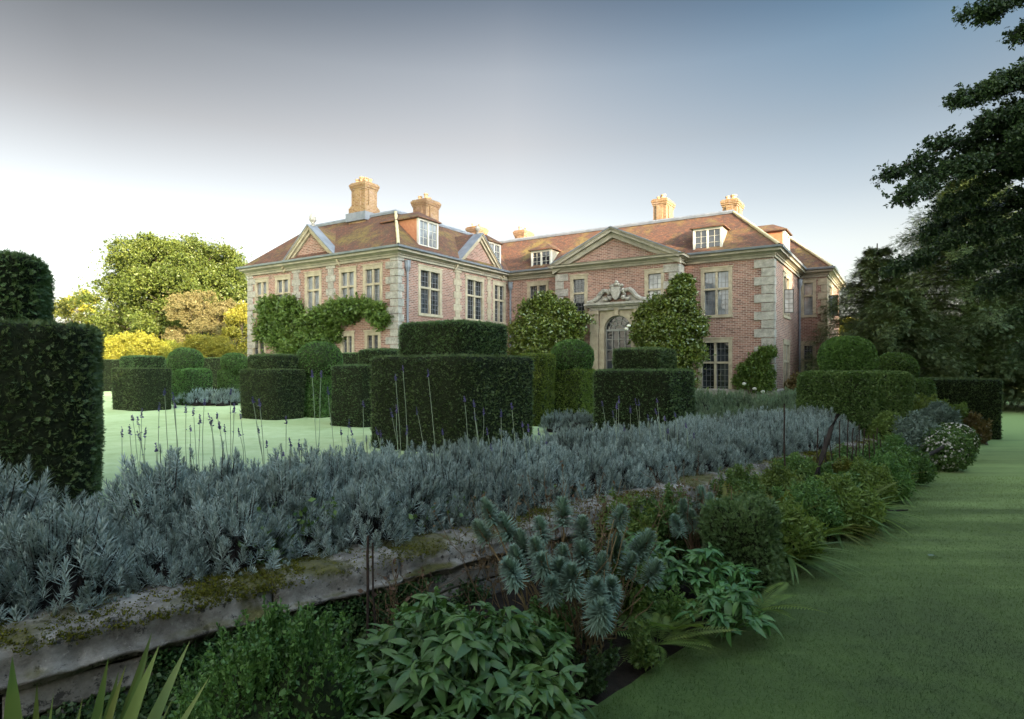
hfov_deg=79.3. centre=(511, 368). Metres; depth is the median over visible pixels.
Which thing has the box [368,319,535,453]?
yew topiary
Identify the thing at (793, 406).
lavender bush
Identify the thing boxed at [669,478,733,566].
spurge
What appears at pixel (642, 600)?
plant
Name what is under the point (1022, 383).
yew tree
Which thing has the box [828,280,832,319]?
window
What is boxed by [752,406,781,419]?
lavender bush
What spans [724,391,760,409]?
lavender bush
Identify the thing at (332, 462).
lavender bush
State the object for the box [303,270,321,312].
window
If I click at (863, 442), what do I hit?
garden stake
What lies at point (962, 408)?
russet plant
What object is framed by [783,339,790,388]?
window
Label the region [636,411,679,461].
lavender bush
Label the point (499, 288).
window
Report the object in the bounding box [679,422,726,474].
lavender bush
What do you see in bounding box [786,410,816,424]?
lavender bush
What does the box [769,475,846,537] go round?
border plant
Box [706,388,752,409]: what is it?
lavender bush
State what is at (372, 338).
window
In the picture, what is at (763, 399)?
lavender bush
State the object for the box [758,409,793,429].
lavender bush
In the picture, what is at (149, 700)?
ground cover
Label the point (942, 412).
silver plant
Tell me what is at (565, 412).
lavender bush
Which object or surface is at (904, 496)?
strap leaved plant
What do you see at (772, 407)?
lavender bush
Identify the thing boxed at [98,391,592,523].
terrace lawn
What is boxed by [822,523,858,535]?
fern
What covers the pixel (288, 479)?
lavender bush
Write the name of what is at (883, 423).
border plant
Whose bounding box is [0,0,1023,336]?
sky
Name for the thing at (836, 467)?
plant
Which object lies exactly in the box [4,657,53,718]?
iris
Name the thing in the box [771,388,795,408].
lavender bush
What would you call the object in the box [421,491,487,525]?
weed
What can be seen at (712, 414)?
lavender bush
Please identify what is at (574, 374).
box topiary
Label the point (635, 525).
plant
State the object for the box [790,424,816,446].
lavender bush
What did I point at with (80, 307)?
birch tree
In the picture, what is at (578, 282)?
window
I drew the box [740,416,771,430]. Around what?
lavender bush
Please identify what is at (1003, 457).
lawn
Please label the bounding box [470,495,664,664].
spurge
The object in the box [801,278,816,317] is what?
window
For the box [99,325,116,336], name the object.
garden tree
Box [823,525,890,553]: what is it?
strap leaved plant
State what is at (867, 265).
yew tree
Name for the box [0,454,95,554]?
lavender bush
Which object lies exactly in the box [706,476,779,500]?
fern
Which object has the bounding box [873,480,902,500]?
fern
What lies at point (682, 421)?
lavender bush
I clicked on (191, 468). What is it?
lavender bush
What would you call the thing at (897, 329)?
yew tree
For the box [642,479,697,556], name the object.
plant
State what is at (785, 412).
lavender bush
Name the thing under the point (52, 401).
yew topiary
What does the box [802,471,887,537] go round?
border plant
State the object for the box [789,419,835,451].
lavender bush
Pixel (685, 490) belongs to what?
withered plant
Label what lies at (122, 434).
lavender bush
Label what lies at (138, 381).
yew topiary
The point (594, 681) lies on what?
plant
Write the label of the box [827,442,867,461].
plant
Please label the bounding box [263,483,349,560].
lavender bush
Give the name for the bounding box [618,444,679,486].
lavender bush
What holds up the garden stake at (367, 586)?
in the border soil
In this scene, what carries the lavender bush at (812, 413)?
on the lavender bed soil
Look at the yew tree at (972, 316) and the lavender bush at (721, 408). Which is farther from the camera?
the yew tree at (972, 316)
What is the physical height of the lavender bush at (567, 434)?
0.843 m
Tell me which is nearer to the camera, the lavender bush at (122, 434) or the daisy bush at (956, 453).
the lavender bush at (122, 434)
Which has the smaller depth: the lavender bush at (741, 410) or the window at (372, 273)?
the lavender bush at (741, 410)
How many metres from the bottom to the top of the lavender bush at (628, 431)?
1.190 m
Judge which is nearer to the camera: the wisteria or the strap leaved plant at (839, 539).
the strap leaved plant at (839, 539)
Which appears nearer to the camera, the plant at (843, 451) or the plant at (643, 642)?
the plant at (643, 642)
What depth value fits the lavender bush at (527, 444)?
7.54 m
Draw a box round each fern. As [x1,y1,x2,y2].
[588,606,740,667]
[629,597,716,652]
[700,580,825,620]
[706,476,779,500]
[727,485,831,510]
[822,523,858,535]
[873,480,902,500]
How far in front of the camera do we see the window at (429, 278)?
34.58 m
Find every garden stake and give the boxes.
[366,535,369,647]
[372,543,375,629]
[783,403,785,465]
[816,428,817,462]
[839,421,840,460]
[847,419,848,457]
[851,428,853,462]
[855,435,857,456]
[858,424,859,455]
[862,428,864,454]
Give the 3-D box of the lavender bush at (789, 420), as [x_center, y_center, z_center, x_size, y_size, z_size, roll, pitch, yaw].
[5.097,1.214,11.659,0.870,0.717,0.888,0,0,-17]
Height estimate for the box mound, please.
0.796 m
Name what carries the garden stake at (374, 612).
in the border soil
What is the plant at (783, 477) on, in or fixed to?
on the border soil
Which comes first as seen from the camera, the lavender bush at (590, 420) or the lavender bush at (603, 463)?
the lavender bush at (603, 463)
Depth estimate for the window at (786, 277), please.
35.87 m
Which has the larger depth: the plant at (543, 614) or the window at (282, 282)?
the window at (282, 282)
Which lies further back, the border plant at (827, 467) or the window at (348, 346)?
the window at (348, 346)
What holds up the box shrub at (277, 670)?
on the border soil
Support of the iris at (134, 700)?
on the border soil
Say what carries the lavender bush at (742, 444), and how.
on the lavender bed soil
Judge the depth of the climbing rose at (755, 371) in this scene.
32.21 m
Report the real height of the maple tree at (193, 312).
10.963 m
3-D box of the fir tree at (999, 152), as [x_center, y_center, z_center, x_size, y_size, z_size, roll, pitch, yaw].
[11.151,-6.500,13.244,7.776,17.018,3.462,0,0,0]
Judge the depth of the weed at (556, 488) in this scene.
6.31 m
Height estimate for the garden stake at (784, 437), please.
1.526 m
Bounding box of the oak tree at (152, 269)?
[68,231,252,353]
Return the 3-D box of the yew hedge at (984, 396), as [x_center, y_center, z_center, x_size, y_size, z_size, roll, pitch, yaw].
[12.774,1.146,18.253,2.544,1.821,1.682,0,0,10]
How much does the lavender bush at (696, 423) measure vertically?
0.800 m
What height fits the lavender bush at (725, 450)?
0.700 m
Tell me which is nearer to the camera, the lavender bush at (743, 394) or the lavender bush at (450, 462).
the lavender bush at (450, 462)
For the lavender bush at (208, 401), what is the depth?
26.60 m
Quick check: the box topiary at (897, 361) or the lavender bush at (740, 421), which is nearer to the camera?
the lavender bush at (740, 421)
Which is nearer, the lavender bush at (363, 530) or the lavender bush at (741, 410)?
the lavender bush at (363, 530)
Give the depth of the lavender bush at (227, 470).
5.29 m
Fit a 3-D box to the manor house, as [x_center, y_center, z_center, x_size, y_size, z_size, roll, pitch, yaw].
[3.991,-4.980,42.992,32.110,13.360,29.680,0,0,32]
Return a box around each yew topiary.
[0,248,106,522]
[110,354,172,410]
[238,353,307,419]
[329,348,398,427]
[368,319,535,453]
[592,346,695,432]
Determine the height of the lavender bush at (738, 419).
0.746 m
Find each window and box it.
[250,335,265,354]
[253,277,268,317]
[274,274,290,300]
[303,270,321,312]
[338,266,356,298]
[340,331,354,352]
[361,262,383,304]
[363,330,380,348]
[417,264,442,317]
[465,274,484,321]
[492,280,506,324]
[526,280,549,298]
[569,273,588,313]
[643,267,664,298]
[698,337,733,388]
[699,265,733,317]
[783,270,790,319]
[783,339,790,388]
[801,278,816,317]
[801,341,816,371]
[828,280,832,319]
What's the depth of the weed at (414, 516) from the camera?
5.14 m
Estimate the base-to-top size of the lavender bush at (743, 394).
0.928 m
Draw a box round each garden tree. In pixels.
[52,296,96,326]
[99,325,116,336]
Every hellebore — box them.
[343,592,597,718]
[621,531,699,598]
[666,542,766,608]
[673,582,783,646]
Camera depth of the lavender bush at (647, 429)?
10.02 m
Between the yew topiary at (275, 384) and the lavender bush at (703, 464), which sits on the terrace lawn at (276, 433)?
the yew topiary at (275, 384)
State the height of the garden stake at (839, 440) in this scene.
1.183 m
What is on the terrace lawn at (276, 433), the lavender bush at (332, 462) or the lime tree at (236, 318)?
the lime tree at (236, 318)
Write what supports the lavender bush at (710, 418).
on the lavender bed soil
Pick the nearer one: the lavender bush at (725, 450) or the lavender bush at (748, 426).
the lavender bush at (725, 450)
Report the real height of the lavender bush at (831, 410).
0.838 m
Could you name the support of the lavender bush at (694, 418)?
on the lavender bed soil
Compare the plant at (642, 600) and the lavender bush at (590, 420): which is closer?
the plant at (642, 600)
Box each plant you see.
[311,624,353,655]
[357,558,464,630]
[378,586,474,675]
[419,492,559,616]
[487,593,581,668]
[510,460,611,600]
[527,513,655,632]
[571,477,666,554]
[573,638,619,698]
[579,550,665,622]
[593,486,660,559]
[626,616,660,670]
[641,451,721,559]
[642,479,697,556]
[643,579,687,622]
[694,493,715,546]
[708,463,766,497]
[750,460,804,497]
[765,491,829,567]
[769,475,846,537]
[770,451,825,483]
[778,534,871,588]
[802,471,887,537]
[808,450,851,472]
[813,460,863,489]
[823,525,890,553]
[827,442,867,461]
[833,454,900,508]
[836,494,903,549]
[855,440,887,449]
[863,409,903,440]
[863,496,928,538]
[867,449,918,502]
[875,433,911,452]
[890,410,941,456]
[897,472,944,507]
[900,444,939,485]
[912,392,955,411]
[915,399,963,424]
[952,400,968,424]
[963,410,992,444]
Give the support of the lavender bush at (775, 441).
on the lavender bed soil
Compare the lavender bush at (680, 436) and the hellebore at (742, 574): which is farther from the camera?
the lavender bush at (680, 436)
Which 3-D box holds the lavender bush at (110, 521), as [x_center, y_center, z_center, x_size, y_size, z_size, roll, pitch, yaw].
[-2.892,1.201,4.181,0.883,0.744,0.882,0,0,-22]
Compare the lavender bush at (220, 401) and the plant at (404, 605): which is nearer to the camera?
the plant at (404, 605)
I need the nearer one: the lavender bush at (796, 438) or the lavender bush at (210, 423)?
the lavender bush at (210, 423)
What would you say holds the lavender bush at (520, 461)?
on the lavender bed soil
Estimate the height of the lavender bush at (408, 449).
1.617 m
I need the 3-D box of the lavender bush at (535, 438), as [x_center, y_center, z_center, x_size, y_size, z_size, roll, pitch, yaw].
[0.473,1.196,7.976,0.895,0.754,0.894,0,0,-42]
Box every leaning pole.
[813,413,839,478]
[915,445,944,464]
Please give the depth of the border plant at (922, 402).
16.45 m
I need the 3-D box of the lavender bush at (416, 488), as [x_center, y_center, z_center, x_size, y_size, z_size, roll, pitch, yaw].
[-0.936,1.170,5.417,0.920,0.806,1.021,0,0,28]
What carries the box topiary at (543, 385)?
on the terrace lawn at (276, 433)
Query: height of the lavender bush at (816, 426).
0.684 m
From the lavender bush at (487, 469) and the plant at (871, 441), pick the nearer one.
the lavender bush at (487, 469)
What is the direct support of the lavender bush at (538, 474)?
on the lavender bed soil
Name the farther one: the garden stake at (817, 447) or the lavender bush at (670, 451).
the garden stake at (817, 447)
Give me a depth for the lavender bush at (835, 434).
11.45 m
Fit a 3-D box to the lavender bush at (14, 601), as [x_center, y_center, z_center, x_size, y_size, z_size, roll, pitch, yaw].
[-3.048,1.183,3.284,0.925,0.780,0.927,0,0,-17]
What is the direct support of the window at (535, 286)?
in the manor house
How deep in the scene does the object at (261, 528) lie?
4.37 m
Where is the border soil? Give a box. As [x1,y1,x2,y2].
[147,536,830,718]
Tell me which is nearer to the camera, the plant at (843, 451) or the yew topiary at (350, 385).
the plant at (843, 451)
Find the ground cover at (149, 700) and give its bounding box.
[22,512,708,718]
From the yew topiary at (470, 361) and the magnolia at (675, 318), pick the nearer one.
the yew topiary at (470, 361)
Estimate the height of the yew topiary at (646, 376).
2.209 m
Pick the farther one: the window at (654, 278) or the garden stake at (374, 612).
the window at (654, 278)
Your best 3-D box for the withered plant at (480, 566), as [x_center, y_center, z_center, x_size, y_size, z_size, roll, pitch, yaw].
[-0.188,1.445,4.892,1.181,1.015,0.647,0,0,0]
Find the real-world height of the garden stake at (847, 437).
1.181 m
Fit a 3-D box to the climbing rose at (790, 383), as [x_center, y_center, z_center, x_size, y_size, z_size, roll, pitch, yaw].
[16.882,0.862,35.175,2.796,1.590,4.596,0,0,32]
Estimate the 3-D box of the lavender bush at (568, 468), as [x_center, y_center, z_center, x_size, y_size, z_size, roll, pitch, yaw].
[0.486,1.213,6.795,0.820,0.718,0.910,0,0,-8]
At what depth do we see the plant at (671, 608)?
4.68 m
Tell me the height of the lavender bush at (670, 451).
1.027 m
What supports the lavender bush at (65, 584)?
on the lavender bed soil
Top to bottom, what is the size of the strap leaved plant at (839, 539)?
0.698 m
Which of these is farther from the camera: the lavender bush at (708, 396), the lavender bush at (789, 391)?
the lavender bush at (789, 391)
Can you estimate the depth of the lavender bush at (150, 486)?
4.70 m
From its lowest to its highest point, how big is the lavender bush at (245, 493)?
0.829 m
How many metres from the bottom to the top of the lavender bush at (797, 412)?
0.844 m
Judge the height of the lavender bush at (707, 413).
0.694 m
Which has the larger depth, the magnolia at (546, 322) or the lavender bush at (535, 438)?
the magnolia at (546, 322)
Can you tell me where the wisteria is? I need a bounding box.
[243,292,393,354]
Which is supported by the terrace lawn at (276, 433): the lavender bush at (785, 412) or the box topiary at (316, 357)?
the box topiary at (316, 357)
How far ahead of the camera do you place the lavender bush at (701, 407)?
16.56 m
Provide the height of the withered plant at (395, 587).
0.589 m
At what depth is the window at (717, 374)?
34.01 m
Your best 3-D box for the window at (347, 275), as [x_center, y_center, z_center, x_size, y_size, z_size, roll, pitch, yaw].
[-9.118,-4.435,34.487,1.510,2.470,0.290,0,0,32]
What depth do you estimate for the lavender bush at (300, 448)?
6.11 m
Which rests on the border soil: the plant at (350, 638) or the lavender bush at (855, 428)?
the plant at (350, 638)
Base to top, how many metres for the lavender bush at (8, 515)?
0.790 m
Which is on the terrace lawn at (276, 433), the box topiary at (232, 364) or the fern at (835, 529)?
the box topiary at (232, 364)
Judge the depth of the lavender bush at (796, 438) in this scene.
10.18 m
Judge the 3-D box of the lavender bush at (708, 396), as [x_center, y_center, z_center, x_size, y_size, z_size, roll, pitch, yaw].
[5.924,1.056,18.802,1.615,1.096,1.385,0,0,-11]
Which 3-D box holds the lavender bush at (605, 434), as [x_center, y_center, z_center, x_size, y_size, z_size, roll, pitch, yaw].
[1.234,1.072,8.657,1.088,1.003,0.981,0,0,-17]
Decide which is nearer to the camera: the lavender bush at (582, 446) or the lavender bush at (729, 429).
the lavender bush at (582, 446)
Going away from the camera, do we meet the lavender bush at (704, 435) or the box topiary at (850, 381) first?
the lavender bush at (704, 435)
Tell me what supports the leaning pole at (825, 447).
on the border soil
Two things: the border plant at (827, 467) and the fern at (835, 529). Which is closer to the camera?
the fern at (835, 529)
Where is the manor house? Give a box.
[235,176,845,398]
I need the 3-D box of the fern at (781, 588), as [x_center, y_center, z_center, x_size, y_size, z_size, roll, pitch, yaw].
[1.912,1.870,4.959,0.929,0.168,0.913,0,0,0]
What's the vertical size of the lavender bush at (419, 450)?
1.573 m
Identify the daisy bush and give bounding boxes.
[917,426,977,472]
[938,422,980,454]
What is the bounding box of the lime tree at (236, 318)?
[218,300,247,355]
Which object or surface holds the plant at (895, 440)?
on the border soil
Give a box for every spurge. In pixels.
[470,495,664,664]
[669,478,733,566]
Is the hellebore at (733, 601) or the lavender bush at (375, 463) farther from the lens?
the lavender bush at (375, 463)
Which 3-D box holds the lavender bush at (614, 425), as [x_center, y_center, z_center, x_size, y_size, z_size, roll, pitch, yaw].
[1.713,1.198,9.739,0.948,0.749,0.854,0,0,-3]
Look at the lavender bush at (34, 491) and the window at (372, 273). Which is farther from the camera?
the window at (372, 273)
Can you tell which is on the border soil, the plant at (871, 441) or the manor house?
the plant at (871, 441)
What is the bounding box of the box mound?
[860,441,918,483]
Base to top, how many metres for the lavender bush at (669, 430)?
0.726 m
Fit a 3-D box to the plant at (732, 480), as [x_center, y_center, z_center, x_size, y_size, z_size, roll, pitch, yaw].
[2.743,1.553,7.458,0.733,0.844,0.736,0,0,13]
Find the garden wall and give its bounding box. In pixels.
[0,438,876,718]
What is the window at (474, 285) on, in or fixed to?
in the manor house
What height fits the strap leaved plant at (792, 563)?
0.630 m
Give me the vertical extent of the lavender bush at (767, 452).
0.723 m
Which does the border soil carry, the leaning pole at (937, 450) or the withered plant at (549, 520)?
the withered plant at (549, 520)
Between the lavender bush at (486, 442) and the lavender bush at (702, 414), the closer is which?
the lavender bush at (486, 442)
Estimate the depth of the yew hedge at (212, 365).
39.30 m
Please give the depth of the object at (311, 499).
4.67 m
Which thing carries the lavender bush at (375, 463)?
on the lavender bed soil
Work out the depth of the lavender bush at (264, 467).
5.51 m
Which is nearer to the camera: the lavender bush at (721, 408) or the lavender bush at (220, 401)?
the lavender bush at (721, 408)
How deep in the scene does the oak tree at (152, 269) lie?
77.70 m
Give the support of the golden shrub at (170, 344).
on the terrace lawn at (276, 433)
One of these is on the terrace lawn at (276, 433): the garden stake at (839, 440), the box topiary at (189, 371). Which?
the box topiary at (189, 371)
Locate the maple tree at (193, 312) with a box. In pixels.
[161,289,245,354]
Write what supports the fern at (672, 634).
on the border soil
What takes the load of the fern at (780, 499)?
on the border soil
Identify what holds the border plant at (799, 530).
on the border soil
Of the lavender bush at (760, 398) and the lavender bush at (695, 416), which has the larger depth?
the lavender bush at (760, 398)
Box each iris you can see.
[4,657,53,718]
[77,633,208,718]
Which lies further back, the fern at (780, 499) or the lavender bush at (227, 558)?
the fern at (780, 499)
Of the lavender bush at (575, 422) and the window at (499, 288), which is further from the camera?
the window at (499, 288)
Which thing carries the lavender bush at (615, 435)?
on the lavender bed soil
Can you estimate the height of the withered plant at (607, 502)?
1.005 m
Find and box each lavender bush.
[0,429,123,525]
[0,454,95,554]
[0,498,150,625]
[0,502,45,607]
[0,524,49,621]
[8,492,154,595]
[81,444,229,544]
[99,496,197,568]
[108,518,216,593]
[128,392,245,512]
[131,388,292,491]
[138,403,273,515]
[161,488,298,577]
[162,470,274,571]
[172,390,193,404]
[185,387,208,405]
[199,387,219,405]
[211,388,236,405]
[222,387,240,404]
[243,443,357,555]
[245,399,326,508]
[257,416,331,477]
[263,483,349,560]
[276,438,367,503]
[303,458,392,526]
[309,477,414,553]
[311,370,408,460]
[318,370,351,463]
[329,435,409,482]
[348,446,430,514]
[363,458,456,537]
[375,365,443,465]
[394,445,483,522]
[402,369,443,477]
[425,465,499,528]
[436,396,500,486]
[445,407,499,461]
[460,452,537,520]
[464,444,510,495]
[469,427,528,477]
[481,421,552,493]
[489,403,544,459]
[500,410,571,508]
[522,424,584,492]
[533,421,578,449]
[533,447,594,501]
[534,434,569,458]
[539,409,565,432]
[540,423,596,454]
[545,441,598,474]
[552,408,574,430]
[563,409,590,431]
[566,443,627,497]
[572,409,593,431]
[572,410,631,456]
[579,435,623,468]
[590,438,657,489]
[597,401,621,439]
[601,408,662,468]
[601,421,638,437]
[607,396,661,451]
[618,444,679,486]
[633,417,675,442]
[635,417,665,434]
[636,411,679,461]
[643,408,697,476]
[649,422,709,466]
[659,422,690,436]
[671,416,693,427]
[672,417,705,433]
[677,412,708,424]
[678,410,710,421]
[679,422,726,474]
[680,412,705,420]
[685,415,739,454]
[686,425,720,451]
[688,415,712,428]
[695,386,732,413]
[695,402,714,414]
[695,407,710,416]
[698,421,733,441]
[702,430,748,468]
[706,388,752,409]
[707,413,731,426]
[709,402,728,417]
[709,408,724,418]
[712,410,738,421]
[716,411,768,433]
[718,433,763,462]
[721,403,749,417]
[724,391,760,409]
[727,405,781,424]
[729,414,753,425]
[730,388,754,402]
[732,423,773,460]
[733,403,756,412]
[733,421,764,444]
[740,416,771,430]
[748,392,787,412]
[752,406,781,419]
[753,398,778,411]
[754,391,771,401]
[754,408,800,433]
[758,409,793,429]
[759,427,796,456]
[761,417,801,446]
[766,421,811,452]
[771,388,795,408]
[774,386,796,398]
[776,406,800,420]
[777,404,795,412]
[782,416,802,427]
[785,400,795,408]
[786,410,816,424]
[788,414,824,440]
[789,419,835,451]
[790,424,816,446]
[791,402,819,416]
[794,419,831,445]
[796,406,831,421]
[800,405,838,420]
[805,413,845,443]
[819,406,854,427]
[821,413,862,441]
[840,419,858,438]
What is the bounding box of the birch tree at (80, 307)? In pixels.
[56,289,99,325]
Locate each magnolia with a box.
[506,289,596,355]
[624,272,715,389]
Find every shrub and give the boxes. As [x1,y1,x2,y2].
[103,329,172,359]
[160,339,179,353]
[166,594,368,718]
[171,331,245,357]
[694,490,789,590]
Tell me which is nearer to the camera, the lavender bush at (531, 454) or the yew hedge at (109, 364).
the lavender bush at (531, 454)
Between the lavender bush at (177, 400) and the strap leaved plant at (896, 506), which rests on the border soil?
the strap leaved plant at (896, 506)
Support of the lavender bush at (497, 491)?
on the lavender bed soil
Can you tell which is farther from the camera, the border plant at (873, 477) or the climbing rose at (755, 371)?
the climbing rose at (755, 371)
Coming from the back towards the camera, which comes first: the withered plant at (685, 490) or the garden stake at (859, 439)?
the garden stake at (859, 439)
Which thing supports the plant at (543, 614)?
on the border soil
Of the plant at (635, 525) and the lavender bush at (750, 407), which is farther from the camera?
the lavender bush at (750, 407)
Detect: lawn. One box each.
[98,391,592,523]
[581,387,1023,718]
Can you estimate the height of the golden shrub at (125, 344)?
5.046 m
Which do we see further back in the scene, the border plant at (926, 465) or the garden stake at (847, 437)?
the border plant at (926, 465)
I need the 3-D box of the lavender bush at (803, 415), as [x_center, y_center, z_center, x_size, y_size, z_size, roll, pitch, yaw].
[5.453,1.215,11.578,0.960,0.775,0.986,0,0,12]
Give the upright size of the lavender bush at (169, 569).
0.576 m
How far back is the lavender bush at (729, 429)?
9.99 m
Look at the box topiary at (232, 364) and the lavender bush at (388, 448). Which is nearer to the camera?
the lavender bush at (388, 448)
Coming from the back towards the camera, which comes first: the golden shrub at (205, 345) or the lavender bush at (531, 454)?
the golden shrub at (205, 345)
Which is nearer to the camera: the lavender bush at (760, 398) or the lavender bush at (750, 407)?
the lavender bush at (750, 407)
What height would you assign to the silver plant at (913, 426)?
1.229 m
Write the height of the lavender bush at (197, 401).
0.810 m
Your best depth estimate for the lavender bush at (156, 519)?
4.33 m
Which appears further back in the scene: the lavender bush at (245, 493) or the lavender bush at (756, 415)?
the lavender bush at (756, 415)
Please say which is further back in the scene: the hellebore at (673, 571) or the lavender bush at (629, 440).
the lavender bush at (629, 440)
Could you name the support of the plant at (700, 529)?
on the border soil
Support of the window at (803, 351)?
in the manor house
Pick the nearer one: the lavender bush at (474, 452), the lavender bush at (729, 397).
the lavender bush at (474, 452)
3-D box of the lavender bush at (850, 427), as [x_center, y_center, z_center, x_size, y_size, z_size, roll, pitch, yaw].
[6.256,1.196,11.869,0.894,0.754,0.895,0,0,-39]
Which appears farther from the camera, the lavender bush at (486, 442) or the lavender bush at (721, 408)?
the lavender bush at (721, 408)
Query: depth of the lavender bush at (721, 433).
9.57 m
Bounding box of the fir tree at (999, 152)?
[869,0,1023,366]
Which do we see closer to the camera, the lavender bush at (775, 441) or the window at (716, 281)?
the lavender bush at (775, 441)
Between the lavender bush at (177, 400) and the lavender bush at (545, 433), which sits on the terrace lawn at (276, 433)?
the lavender bush at (177, 400)
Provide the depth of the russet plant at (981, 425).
16.19 m
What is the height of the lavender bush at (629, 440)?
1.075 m
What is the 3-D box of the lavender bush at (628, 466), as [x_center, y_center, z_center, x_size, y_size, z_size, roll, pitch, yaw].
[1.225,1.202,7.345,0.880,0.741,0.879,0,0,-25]
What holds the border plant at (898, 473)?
on the border soil
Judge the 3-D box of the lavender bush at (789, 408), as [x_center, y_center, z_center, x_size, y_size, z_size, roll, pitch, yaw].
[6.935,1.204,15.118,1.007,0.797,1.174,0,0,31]
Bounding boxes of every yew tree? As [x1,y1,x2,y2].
[787,243,1004,400]
[805,287,987,377]
[850,169,1023,411]
[956,258,1023,409]
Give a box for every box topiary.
[166,347,212,405]
[217,352,247,402]
[297,341,342,417]
[518,352,555,425]
[550,339,594,421]
[795,335,915,437]
[878,352,936,397]
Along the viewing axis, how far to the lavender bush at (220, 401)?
26.32 m
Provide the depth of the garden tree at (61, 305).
92.61 m
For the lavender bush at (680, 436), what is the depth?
8.77 m
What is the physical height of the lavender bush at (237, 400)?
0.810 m
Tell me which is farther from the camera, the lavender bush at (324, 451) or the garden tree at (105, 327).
the garden tree at (105, 327)
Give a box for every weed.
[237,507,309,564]
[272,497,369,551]
[378,495,434,537]
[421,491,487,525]
[532,481,585,498]
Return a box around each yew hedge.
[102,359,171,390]
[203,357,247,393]
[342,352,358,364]
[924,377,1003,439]
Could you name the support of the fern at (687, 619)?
on the border soil
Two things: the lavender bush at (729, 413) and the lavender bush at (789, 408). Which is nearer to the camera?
the lavender bush at (729, 413)
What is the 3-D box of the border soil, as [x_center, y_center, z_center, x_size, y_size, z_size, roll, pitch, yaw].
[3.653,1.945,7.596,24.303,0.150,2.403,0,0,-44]
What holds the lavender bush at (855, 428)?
on the lavender bed soil
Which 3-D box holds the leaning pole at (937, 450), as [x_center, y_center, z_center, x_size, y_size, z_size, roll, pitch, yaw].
[6.810,1.622,10.403,1.888,0.535,0.108,0,0,-33]
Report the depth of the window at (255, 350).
38.70 m
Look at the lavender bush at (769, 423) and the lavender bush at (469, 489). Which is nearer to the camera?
the lavender bush at (469, 489)
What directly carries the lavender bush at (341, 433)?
on the lavender bed soil
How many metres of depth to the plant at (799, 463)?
8.48 m
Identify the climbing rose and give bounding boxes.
[730,344,778,394]
[784,370,813,391]
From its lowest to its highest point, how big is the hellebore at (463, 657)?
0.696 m
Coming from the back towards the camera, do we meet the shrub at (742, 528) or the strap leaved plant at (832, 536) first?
the strap leaved plant at (832, 536)
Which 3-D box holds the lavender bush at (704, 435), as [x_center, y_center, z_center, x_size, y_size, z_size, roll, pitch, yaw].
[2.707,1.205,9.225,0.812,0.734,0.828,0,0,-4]
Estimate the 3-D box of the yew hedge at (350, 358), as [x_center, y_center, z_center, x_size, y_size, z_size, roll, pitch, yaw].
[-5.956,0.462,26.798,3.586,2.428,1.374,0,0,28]
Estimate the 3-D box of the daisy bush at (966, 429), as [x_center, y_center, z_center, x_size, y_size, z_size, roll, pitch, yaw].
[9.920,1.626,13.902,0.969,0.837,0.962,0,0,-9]
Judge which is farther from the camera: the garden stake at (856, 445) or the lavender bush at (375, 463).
the garden stake at (856, 445)
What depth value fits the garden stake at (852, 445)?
9.50 m
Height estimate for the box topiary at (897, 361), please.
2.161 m
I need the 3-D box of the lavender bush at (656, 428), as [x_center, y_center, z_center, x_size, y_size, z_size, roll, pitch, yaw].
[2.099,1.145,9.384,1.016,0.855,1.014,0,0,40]
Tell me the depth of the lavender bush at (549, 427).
15.47 m
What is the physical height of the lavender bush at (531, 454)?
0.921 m
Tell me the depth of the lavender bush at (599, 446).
7.80 m
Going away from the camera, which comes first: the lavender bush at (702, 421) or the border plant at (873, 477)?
the border plant at (873, 477)
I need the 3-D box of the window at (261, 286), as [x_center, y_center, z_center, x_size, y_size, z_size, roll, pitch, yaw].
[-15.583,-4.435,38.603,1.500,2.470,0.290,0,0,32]
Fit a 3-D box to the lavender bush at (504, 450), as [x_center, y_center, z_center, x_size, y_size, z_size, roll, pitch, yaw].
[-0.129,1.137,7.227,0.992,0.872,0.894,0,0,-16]
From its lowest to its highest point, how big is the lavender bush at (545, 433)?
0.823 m

